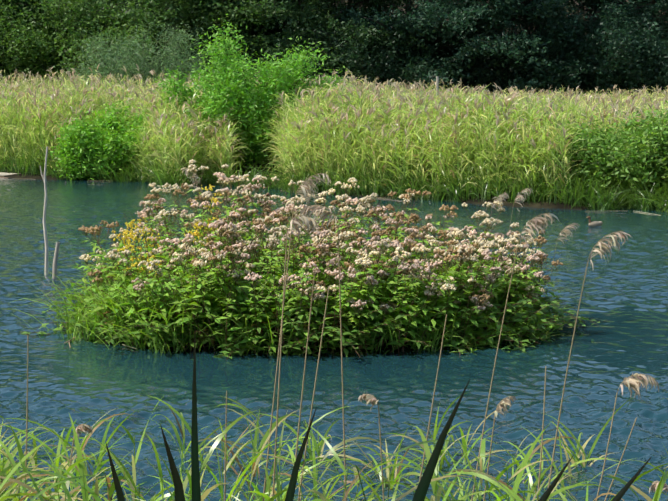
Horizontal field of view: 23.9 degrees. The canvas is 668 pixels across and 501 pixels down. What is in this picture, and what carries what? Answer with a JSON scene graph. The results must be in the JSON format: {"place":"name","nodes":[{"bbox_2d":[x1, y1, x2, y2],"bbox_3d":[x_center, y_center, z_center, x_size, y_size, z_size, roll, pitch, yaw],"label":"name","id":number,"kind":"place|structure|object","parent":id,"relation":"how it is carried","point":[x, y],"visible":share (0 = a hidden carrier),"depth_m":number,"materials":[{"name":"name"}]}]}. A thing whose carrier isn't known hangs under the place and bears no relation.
{"place":"outdoors","nodes":[
{"label":"outdoors","id":0,"kind":"place"},
{"bbox_2d":[0,178,667,500],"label":"pond water","id":1,"kind":"structure","parent":0,"point":[624,302],"depth_m":14.53,"materials":[{"name":"teal liquid"}]},
{"bbox_2d":[0,176,657,349],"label":"floating dead reed stems","id":2,"kind":"object","parent":1,"relation":"on","point":[280,190],"visible":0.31,"depth_m":35.28,"materials":[{"name":"beige plant"}]},
{"bbox_2d":[553,183,602,226],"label":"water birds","id":3,"kind":"object","parent":1,"relation":"on","point":[594,223],"visible":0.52,"depth_m":31.50},
{"bbox_2d":[0,0,667,99],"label":"forest tree","id":4,"kind":"object","parent":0,"point":[365,42],"depth_m":82.36,"materials":[{"name":"green plant"}]},
{"bbox_2d":[1,0,667,346],"bbox_3d":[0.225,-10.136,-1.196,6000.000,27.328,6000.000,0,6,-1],"label":"ground","id":5,"kind":"structure","parent":0,"point":[553,205],"depth_m":38.34,"materials":[{"name":"brown soil"}]},
{"bbox_2d":[0,76,438,278],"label":"dead branches","id":6,"kind":"object","parent":5,"relation":"on","point":[54,269],"visible":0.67,"depth_m":22.76,"materials":[{"name":"grey wood"}]},
{"bbox_2d":[6,163,605,359],"bbox_3d":[-0.400,0.138,17.494,6.717,2.138,4.915,0,6,-1],"label":"island plant","id":7,"kind":"object","parent":5,"relation":"on","point":[214,310],"depth_m":16.27,"materials":[{"name":"green plant"}]},
{"bbox_2d":[78,159,563,310],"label":"flowers","id":8,"kind":"object","parent":7,"relation":"on","point":[364,261],"visible":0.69,"depth_m":16.91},
{"bbox_2d":[0,63,667,202],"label":"reeds","id":9,"kind":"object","parent":5,"relation":"on","point":[359,125],"depth_m":42.99,"materials":[{"name":"green plant"}]},
{"bbox_2d":[0,392,667,500],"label":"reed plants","id":10,"kind":"object","parent":5,"relation":"on","point":[60,483],"visible":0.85,"depth_m":8.98,"materials":[{"name":"green plant"}]},
{"bbox_2d":[0,145,667,212],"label":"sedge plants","id":11,"kind":"object","parent":5,"relation":"on","point":[577,193],"depth_m":39.50,"materials":[{"name":"green plant"}]},
{"bbox_2d":[24,173,667,500],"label":"dry reed stalks","id":12,"kind":"object","parent":5,"relation":"on","point":[634,381],"visible":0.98,"depth_m":8.49,"materials":[{"name":"beige plant"}]},
{"bbox_2d":[126,167,579,345],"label":"dry plant stalks","id":13,"kind":"object","parent":5,"relation":"on","point":[564,230],"visible":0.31,"depth_m":17.95,"materials":[{"name":"brown plant"}]},
{"bbox_2d":[50,8,667,200],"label":"bush","id":14,"kind":"object","parent":5,"relation":"on","point":[649,151],"depth_m":48.36,"materials":[{"name":"green plant"}]},
{"bbox_2d":[106,336,650,500],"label":"reed blades","id":15,"kind":"object","parent":5,"relation":"on","point":[420,493],"visible":1,"depth_m":2.73,"materials":[{"name":"plant"}]}
]}

